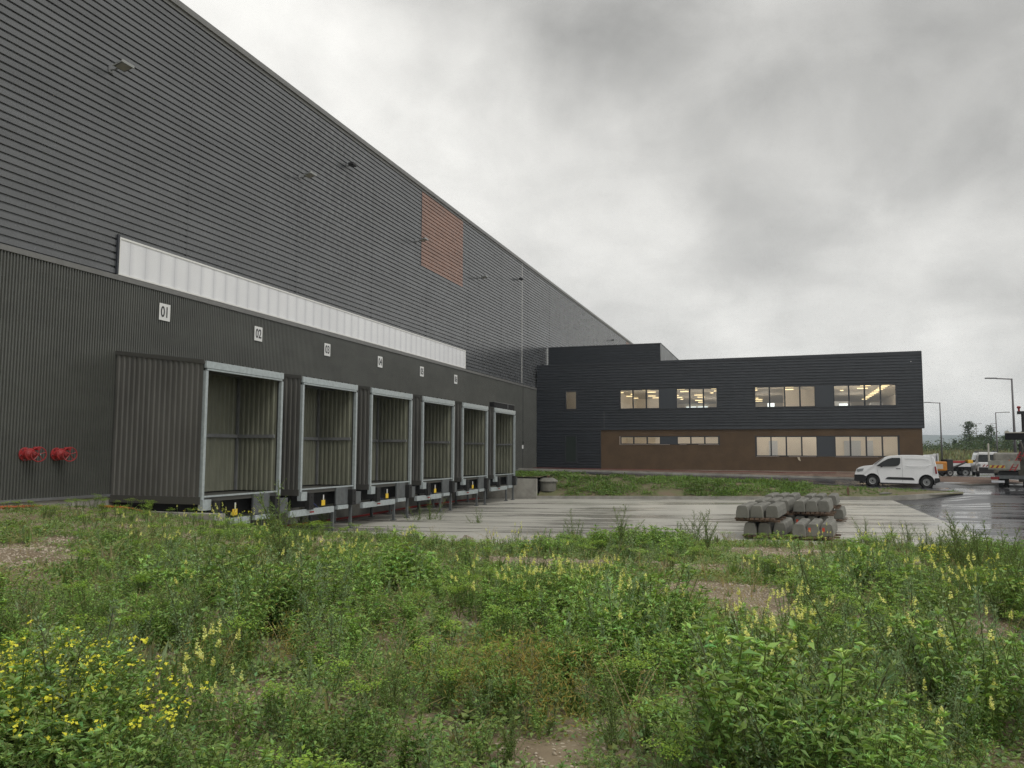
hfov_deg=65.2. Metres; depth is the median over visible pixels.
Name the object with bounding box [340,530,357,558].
reseda plant
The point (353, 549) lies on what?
reseda plant
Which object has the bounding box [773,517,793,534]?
concrete block
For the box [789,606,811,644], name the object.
reseda plant
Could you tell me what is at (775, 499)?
concrete block
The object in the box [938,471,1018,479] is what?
service road
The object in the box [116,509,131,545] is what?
reseda plant
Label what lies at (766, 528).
concrete block
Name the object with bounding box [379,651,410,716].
tall weed
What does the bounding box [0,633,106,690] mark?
mustard plant
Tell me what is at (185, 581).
reseda plant
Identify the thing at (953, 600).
tall weed
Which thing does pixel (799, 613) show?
reseda plant
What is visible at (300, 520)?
tall weed
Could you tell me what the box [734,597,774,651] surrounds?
reseda plant
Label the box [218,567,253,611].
reseda plant
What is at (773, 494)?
concrete block
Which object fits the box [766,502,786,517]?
concrete block
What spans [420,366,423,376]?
dock number sign
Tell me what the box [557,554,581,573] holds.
reseda plant
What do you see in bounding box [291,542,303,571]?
reseda plant
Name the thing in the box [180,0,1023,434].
sky
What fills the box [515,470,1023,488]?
access road
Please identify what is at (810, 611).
reseda plant
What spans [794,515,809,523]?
concrete block
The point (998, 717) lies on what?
reseda plant
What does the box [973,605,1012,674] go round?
reseda plant
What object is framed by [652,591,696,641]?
tall weed
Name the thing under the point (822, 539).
timber pallet
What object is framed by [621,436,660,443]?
window
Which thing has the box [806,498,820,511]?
concrete block
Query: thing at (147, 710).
mustard plant
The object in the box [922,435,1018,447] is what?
hills
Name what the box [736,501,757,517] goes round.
concrete block
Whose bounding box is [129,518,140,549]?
reseda plant
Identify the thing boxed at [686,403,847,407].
far window
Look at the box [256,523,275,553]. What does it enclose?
reseda plant
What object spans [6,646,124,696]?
mustard plant
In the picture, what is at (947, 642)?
reseda plant
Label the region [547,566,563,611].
reseda plant
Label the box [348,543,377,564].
reseda plant
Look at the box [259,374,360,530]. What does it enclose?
dock shelter
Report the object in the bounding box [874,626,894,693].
reseda plant
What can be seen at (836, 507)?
timber pallet
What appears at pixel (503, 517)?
concrete yard
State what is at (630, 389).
window
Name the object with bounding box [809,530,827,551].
reseda plant
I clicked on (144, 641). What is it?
mustard plant
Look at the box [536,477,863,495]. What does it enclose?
field
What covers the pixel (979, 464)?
works van
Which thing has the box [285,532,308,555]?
reseda plant
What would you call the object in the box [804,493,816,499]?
concrete block
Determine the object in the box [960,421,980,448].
tree
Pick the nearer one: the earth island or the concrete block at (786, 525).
the concrete block at (786, 525)
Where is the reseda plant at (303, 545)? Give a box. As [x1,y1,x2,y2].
[299,533,312,559]
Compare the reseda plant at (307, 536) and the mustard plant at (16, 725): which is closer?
the mustard plant at (16, 725)
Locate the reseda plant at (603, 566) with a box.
[587,555,607,580]
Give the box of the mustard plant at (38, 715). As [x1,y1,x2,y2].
[0,681,118,765]
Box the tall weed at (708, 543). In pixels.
[699,509,720,548]
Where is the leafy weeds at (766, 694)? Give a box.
[0,502,1023,767]
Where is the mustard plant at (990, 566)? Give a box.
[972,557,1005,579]
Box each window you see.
[565,391,576,409]
[620,389,659,408]
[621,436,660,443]
[676,388,716,408]
[677,436,718,443]
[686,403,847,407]
[754,386,815,407]
[756,436,817,455]
[833,384,896,406]
[834,436,898,456]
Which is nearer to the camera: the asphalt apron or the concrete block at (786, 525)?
the concrete block at (786, 525)
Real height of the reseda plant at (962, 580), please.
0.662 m
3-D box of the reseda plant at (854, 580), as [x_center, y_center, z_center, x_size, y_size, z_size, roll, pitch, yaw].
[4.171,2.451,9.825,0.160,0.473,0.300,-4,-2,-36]
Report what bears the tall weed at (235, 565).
on the meadow ground at (542, 747)
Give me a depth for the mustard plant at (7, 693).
3.81 m
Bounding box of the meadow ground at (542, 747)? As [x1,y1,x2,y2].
[0,505,1023,767]
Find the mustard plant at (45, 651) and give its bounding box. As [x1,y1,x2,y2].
[34,637,107,685]
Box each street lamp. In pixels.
[924,402,942,458]
[985,378,1016,452]
[990,412,1009,452]
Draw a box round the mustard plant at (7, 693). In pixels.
[0,643,54,752]
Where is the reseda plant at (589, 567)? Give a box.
[580,556,598,576]
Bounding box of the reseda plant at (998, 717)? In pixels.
[992,652,1023,747]
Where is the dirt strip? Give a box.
[533,468,943,479]
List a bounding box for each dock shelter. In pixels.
[109,351,287,524]
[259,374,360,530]
[333,386,414,522]
[387,394,456,513]
[432,401,489,507]
[466,401,516,501]
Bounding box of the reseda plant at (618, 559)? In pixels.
[601,554,619,586]
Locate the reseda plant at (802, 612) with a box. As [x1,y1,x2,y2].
[776,582,804,658]
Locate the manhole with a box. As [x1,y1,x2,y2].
[538,475,557,490]
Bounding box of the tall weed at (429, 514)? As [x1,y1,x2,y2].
[424,497,446,519]
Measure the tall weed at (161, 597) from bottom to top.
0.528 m
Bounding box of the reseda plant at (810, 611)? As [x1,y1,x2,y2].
[791,585,815,648]
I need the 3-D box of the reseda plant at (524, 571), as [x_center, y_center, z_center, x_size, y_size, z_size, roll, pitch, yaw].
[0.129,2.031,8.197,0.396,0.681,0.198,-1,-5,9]
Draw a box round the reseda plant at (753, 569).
[743,550,758,591]
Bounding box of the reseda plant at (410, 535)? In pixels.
[403,524,414,550]
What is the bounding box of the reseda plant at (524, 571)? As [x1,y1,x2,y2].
[507,548,541,605]
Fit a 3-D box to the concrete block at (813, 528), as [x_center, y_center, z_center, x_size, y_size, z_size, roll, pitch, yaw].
[8.804,4.150,23.206,0.355,0.348,2.204,-2,-5,25]
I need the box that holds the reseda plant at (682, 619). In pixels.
[664,587,703,655]
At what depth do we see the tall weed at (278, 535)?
11.09 m
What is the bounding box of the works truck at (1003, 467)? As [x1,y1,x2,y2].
[987,406,1023,487]
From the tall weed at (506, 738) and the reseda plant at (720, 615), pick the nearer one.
the tall weed at (506, 738)
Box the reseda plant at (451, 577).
[450,554,478,607]
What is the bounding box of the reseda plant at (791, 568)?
[777,550,809,593]
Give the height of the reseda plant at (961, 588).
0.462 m
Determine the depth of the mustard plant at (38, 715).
3.80 m
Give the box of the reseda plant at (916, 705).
[914,679,941,763]
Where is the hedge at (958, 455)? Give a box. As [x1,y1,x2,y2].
[923,447,1018,460]
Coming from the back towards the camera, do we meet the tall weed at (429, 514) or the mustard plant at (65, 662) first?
the tall weed at (429, 514)
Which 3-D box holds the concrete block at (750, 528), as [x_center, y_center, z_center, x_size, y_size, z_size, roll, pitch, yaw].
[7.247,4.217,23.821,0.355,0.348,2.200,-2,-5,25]
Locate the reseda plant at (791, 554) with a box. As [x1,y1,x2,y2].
[787,536,799,576]
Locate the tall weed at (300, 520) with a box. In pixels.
[298,507,304,524]
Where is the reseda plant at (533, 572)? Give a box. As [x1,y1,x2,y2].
[506,554,562,596]
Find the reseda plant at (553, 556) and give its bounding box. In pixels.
[552,542,569,575]
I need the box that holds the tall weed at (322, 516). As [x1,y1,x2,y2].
[315,505,328,523]
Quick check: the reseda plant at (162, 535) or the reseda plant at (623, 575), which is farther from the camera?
the reseda plant at (162, 535)
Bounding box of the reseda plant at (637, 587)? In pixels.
[626,581,667,633]
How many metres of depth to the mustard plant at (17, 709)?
3.93 m
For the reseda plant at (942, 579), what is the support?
on the meadow ground at (542, 747)
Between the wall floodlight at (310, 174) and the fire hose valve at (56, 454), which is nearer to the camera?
the fire hose valve at (56, 454)
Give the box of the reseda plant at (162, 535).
[148,511,166,544]
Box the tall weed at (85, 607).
[73,578,104,627]
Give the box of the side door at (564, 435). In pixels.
[564,435,576,462]
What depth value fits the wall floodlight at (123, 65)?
22.41 m
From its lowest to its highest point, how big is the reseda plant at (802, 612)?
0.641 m
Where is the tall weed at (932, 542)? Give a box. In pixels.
[929,525,946,563]
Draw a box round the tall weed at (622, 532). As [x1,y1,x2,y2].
[610,504,644,550]
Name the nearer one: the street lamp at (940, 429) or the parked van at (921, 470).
the parked van at (921, 470)
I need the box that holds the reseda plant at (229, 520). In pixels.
[220,507,236,529]
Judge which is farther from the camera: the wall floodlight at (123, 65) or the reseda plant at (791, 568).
the wall floodlight at (123, 65)
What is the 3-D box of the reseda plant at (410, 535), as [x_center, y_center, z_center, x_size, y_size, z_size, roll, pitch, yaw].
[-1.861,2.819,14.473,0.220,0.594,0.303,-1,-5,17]
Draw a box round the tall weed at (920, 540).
[911,523,933,552]
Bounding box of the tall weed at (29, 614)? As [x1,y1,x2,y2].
[0,580,47,642]
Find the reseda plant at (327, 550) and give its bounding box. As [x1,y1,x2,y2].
[319,536,337,569]
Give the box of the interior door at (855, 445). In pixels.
[769,441,872,455]
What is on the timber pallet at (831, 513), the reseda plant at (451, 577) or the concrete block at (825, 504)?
the concrete block at (825, 504)
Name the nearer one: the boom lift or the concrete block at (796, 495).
the concrete block at (796, 495)
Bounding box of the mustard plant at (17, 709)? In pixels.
[1,657,135,767]
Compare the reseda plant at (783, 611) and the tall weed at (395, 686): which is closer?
the tall weed at (395, 686)
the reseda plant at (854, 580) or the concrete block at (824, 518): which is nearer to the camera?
the reseda plant at (854, 580)
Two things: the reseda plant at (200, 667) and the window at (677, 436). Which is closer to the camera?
the reseda plant at (200, 667)
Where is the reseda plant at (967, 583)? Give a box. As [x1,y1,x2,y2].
[955,563,975,602]
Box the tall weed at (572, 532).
[562,509,584,540]
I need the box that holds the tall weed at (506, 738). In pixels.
[497,696,525,760]
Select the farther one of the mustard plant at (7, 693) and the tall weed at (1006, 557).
the tall weed at (1006, 557)
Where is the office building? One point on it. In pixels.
(659, 406)
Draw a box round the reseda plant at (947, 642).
[907,613,994,738]
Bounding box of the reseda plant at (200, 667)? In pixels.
[184,618,222,715]
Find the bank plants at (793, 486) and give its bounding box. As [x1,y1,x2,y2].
[515,470,958,497]
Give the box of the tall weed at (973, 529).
[936,524,984,565]
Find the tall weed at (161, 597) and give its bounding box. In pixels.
[151,581,174,631]
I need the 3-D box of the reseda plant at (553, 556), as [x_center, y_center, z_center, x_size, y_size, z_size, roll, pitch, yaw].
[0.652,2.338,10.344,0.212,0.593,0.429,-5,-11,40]
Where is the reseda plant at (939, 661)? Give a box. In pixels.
[921,640,949,693]
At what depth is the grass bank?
45.30 m
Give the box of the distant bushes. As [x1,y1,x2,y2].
[923,428,1021,451]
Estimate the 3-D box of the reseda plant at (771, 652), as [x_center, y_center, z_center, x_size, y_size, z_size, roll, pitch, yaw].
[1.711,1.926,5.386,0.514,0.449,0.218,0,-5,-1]
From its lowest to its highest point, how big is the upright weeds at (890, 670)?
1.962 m
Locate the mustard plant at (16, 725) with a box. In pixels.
[12,694,61,767]
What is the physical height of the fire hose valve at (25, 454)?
0.378 m
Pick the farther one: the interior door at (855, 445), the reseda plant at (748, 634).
the interior door at (855, 445)
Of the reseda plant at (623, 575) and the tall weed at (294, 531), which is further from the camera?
the tall weed at (294, 531)
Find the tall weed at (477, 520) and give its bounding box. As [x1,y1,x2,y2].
[465,508,482,522]
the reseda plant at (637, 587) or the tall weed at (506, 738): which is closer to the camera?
the tall weed at (506, 738)
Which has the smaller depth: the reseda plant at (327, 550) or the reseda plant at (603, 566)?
the reseda plant at (603, 566)
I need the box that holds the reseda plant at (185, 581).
[174,560,192,598]
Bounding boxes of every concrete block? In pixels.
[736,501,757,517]
[744,521,760,534]
[750,501,770,517]
[755,497,771,502]
[758,522,775,534]
[765,492,779,497]
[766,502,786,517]
[767,497,782,503]
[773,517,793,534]
[776,492,789,498]
[779,497,794,510]
[786,492,800,500]
[787,515,796,521]
[792,518,810,536]
[793,497,808,511]
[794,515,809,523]
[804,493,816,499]
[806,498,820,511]
[806,518,823,536]
[808,515,819,520]
[815,493,826,499]
[818,498,832,511]
[820,516,833,521]
[820,518,837,536]
[827,493,839,504]
[834,506,845,518]
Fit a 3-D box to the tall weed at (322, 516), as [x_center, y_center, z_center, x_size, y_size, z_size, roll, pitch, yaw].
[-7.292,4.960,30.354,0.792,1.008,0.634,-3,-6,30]
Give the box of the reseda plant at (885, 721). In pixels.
[866,693,915,751]
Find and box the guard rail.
[267,498,478,528]
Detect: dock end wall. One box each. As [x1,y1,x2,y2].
[151,511,224,522]
[472,478,536,498]
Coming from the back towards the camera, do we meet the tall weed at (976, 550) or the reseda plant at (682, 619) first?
the tall weed at (976, 550)
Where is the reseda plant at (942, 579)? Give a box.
[931,557,950,606]
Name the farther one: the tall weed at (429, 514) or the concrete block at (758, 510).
the tall weed at (429, 514)
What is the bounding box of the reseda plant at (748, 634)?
[706,612,773,679]
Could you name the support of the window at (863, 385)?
in the office building
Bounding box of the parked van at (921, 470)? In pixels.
[854,455,939,487]
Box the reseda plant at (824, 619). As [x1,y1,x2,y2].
[808,594,833,666]
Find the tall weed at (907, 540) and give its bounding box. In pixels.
[898,519,917,546]
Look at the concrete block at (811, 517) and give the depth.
25.30 m
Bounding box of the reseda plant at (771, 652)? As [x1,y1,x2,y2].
[724,633,797,697]
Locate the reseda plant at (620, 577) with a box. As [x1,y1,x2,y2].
[611,575,644,635]
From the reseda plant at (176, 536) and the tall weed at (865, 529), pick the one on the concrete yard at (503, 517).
the tall weed at (865, 529)
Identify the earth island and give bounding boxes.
[940,476,1022,483]
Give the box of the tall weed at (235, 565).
[223,545,247,585]
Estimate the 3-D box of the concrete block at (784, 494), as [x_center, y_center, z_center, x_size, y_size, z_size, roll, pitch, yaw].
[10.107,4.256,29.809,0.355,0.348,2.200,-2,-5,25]
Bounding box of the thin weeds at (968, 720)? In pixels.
[0,508,1023,767]
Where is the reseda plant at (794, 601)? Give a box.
[736,588,797,638]
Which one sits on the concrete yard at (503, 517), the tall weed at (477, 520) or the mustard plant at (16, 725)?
the tall weed at (477, 520)
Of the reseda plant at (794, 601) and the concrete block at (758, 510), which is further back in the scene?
the concrete block at (758, 510)
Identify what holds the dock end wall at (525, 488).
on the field
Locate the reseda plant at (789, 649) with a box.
[770,619,812,694]
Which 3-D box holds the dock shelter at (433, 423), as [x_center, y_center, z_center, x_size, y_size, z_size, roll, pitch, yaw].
[-4.670,3.035,36.248,3.170,5.470,4.490,-1,-5,18]
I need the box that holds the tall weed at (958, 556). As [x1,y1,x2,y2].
[941,510,986,569]
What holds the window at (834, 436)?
in the office building
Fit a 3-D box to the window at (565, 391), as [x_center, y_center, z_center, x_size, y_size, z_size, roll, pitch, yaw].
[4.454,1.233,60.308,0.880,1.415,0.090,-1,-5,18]
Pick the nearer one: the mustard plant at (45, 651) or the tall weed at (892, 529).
the mustard plant at (45, 651)
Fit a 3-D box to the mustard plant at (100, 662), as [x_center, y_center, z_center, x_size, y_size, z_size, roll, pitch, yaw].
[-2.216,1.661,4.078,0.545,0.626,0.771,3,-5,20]
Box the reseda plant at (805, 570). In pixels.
[798,554,813,589]
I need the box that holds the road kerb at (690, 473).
[518,468,853,478]
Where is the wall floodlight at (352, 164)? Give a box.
[346,162,356,168]
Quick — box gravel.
[0,507,1023,767]
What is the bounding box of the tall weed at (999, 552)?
[974,519,1011,574]
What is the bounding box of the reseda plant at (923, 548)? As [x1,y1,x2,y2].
[918,532,930,561]
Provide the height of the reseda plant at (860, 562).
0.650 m
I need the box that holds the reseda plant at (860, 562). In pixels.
[852,546,879,590]
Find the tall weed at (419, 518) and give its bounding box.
[402,504,423,519]
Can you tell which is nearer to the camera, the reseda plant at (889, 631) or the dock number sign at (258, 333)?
the reseda plant at (889, 631)
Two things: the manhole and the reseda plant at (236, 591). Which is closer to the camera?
the reseda plant at (236, 591)
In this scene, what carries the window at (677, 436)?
in the office building
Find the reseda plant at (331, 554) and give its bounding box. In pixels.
[327,541,340,570]
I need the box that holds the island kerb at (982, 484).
[947,480,1022,484]
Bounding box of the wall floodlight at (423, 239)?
[415,237,428,242]
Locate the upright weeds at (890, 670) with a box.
[0,502,1023,767]
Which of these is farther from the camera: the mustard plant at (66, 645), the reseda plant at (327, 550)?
the reseda plant at (327, 550)
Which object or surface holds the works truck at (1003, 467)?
on the service road at (988, 475)
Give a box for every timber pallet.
[735,516,785,522]
[742,532,791,539]
[784,509,793,514]
[792,510,835,515]
[793,532,840,540]
[833,505,840,508]
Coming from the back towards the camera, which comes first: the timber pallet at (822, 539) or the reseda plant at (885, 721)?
the timber pallet at (822, 539)
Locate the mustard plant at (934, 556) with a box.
[919,546,957,562]
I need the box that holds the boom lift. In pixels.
[935,459,972,475]
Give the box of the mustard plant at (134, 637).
[31,625,138,685]
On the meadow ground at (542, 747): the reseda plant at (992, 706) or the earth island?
the reseda plant at (992, 706)
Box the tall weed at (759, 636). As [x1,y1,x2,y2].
[744,607,788,674]
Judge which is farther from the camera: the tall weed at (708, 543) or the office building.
the office building
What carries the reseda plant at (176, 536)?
on the meadow ground at (542, 747)
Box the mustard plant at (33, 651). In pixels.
[1,615,87,691]
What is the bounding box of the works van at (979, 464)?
[971,451,997,476]
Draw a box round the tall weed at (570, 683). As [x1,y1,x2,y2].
[544,636,579,692]
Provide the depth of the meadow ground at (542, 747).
5.63 m
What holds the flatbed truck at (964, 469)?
on the service road at (988, 475)
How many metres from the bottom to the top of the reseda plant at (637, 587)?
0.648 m
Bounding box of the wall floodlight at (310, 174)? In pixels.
[298,171,316,179]
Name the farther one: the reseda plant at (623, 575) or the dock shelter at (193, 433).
the dock shelter at (193, 433)
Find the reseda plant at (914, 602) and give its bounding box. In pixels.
[878,591,952,662]
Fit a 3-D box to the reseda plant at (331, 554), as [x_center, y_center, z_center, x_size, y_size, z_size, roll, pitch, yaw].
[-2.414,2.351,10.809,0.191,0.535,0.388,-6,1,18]
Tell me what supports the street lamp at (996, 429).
on the field
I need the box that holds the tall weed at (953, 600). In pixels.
[934,576,981,645]
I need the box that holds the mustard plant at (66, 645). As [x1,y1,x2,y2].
[0,642,96,764]
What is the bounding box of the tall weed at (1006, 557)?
[984,527,1023,580]
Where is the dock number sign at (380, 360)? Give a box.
[378,356,382,367]
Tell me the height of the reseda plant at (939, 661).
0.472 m
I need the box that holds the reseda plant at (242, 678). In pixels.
[200,663,254,740]
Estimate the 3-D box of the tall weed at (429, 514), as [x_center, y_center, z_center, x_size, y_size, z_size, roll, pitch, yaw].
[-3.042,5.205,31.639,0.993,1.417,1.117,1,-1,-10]
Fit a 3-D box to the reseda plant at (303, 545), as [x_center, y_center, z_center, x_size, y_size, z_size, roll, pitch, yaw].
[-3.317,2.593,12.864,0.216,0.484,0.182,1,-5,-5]
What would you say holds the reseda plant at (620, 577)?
on the meadow ground at (542, 747)
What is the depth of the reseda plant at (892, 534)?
18.38 m
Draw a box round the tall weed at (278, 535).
[250,478,304,566]
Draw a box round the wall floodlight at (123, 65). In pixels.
[108,59,133,73]
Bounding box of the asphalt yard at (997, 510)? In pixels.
[893,488,1023,547]
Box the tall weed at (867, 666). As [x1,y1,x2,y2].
[827,631,875,695]
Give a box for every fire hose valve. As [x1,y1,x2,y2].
[18,447,46,461]
[50,447,76,461]
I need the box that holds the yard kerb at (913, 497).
[536,491,962,499]
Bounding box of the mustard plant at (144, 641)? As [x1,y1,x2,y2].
[0,637,147,714]
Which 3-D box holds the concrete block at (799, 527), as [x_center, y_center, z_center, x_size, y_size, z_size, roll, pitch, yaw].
[8.428,4.149,23.211,0.355,0.348,2.200,-2,-5,25]
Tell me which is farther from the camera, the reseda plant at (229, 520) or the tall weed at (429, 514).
the tall weed at (429, 514)
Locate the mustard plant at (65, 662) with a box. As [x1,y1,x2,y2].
[0,661,103,756]
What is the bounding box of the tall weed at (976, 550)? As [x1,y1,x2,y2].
[962,522,992,573]
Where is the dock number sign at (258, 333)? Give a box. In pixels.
[254,326,262,341]
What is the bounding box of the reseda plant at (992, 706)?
[988,683,1023,743]
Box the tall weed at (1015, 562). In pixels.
[1006,541,1023,582]
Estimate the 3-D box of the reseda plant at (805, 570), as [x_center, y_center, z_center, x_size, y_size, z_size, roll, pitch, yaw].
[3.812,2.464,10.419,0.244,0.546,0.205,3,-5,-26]
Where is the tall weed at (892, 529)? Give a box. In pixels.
[883,522,897,540]
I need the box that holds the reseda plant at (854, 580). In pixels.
[842,567,860,596]
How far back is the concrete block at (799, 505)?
25.24 m
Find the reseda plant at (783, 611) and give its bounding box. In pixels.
[772,585,806,640]
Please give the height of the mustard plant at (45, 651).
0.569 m
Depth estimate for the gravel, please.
11.48 m
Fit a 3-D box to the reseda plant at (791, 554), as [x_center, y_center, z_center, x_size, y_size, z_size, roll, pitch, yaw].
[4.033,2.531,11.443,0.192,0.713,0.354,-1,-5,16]
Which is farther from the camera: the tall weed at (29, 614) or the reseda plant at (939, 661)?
the tall weed at (29, 614)
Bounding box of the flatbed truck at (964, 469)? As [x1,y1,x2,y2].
[923,453,970,474]
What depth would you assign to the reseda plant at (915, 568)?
9.72 m
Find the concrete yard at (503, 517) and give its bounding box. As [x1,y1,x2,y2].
[289,499,998,546]
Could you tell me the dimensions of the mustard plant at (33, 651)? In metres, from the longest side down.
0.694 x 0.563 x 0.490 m
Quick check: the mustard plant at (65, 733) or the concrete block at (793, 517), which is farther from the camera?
the concrete block at (793, 517)
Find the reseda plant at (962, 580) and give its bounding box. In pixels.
[948,553,976,601]
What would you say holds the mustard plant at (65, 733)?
on the meadow ground at (542, 747)
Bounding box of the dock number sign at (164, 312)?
[159,303,170,321]
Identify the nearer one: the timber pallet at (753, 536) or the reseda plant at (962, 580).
the reseda plant at (962, 580)
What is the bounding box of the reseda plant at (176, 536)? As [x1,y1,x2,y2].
[167,529,178,550]
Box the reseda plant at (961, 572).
[960,556,976,588]
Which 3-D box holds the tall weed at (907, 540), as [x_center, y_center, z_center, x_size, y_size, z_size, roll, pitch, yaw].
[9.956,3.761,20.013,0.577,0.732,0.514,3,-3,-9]
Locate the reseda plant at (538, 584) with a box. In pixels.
[535,566,559,618]
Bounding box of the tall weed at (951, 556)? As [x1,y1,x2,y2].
[939,518,969,567]
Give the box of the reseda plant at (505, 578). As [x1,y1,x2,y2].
[495,553,539,615]
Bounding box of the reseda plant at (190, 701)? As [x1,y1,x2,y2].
[188,678,216,741]
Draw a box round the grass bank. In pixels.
[538,474,962,496]
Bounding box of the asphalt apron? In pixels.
[840,485,966,492]
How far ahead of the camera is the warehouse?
25.98 m
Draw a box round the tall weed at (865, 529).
[851,516,870,540]
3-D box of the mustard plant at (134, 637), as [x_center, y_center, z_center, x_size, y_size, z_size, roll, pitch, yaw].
[-2.530,1.725,4.646,0.551,0.570,0.677,4,-6,-35]
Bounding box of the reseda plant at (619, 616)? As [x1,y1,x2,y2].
[604,576,632,660]
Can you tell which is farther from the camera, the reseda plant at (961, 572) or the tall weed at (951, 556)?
the tall weed at (951, 556)
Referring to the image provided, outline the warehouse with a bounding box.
[0,0,632,526]
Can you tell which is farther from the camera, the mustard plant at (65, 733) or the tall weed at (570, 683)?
the tall weed at (570, 683)
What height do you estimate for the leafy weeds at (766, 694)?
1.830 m
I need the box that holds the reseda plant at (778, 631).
[764,605,787,671]
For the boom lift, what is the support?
on the earth island
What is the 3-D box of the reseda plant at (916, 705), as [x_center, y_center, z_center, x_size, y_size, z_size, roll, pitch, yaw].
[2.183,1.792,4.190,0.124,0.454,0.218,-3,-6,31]
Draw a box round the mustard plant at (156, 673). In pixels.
[46,637,173,713]
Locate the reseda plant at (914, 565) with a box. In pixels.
[907,557,919,578]
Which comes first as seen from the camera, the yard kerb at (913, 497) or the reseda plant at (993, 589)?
the reseda plant at (993, 589)
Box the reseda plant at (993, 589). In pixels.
[944,551,998,611]
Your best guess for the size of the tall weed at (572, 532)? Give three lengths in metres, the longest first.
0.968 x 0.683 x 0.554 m
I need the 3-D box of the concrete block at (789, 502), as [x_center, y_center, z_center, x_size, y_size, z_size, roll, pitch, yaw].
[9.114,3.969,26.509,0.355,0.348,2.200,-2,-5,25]
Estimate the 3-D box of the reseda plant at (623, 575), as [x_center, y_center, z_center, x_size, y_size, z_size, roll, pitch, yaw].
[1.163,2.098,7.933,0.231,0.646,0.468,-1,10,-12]
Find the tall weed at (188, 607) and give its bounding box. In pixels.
[178,573,214,641]
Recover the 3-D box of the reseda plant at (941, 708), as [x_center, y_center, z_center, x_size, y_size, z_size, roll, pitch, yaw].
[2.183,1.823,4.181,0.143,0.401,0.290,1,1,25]
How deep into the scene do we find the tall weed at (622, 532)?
16.21 m
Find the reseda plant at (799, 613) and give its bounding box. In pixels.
[781,580,816,656]
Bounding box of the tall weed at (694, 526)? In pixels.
[682,511,708,543]
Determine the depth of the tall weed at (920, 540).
17.84 m
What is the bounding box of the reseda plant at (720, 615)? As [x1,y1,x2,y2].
[712,603,729,647]
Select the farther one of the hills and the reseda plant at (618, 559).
the hills
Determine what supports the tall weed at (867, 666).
on the meadow ground at (542, 747)
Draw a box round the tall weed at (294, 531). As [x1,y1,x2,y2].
[284,512,309,546]
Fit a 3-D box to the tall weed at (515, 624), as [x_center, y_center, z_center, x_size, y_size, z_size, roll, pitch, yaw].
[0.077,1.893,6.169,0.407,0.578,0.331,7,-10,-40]
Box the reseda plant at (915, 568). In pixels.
[904,556,931,586]
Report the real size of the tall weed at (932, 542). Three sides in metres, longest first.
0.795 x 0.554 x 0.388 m
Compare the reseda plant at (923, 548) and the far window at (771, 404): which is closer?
the reseda plant at (923, 548)
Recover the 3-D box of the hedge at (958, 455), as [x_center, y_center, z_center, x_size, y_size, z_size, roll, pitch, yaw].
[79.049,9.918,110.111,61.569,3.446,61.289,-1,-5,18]
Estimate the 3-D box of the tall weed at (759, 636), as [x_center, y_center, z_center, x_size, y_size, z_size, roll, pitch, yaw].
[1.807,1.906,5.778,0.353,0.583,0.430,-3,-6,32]
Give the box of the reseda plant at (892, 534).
[878,523,902,547]
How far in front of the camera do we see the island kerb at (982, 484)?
46.65 m
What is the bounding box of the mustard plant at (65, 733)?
[13,685,162,764]
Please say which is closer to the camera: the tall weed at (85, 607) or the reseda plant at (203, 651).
the reseda plant at (203, 651)
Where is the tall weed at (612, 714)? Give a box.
[578,663,638,760]
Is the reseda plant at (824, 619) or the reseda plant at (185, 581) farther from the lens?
the reseda plant at (185, 581)
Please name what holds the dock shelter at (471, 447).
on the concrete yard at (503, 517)
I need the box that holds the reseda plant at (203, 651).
[182,625,240,729]
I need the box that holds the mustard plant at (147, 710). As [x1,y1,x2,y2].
[66,679,179,767]
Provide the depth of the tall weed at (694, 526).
18.16 m
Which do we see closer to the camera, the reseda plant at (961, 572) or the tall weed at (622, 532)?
the reseda plant at (961, 572)
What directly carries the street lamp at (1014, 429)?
on the service road at (988, 475)
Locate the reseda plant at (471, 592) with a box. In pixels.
[454,561,474,618]
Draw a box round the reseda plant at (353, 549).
[337,536,372,560]
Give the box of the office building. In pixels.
[537,343,924,484]
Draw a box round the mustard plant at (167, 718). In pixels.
[127,681,208,767]
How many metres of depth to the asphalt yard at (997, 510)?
33.79 m
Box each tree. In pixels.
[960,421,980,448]
[980,425,999,448]
[998,435,1017,451]
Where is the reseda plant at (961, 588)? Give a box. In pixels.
[940,567,986,612]
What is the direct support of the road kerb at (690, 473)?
on the access road at (847, 482)
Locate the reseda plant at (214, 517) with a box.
[212,503,218,532]
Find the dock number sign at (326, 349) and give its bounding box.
[324,343,329,355]
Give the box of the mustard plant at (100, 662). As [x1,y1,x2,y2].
[0,655,168,717]
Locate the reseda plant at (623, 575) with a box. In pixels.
[618,568,646,595]
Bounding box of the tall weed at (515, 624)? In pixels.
[503,591,552,660]
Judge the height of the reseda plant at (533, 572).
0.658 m
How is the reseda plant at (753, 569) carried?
on the meadow ground at (542, 747)
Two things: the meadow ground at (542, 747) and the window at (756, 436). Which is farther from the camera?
the window at (756, 436)
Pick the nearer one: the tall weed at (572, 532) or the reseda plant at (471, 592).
the reseda plant at (471, 592)
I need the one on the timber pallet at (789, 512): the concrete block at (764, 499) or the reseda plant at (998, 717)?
the concrete block at (764, 499)
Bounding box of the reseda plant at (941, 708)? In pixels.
[915,700,943,759]

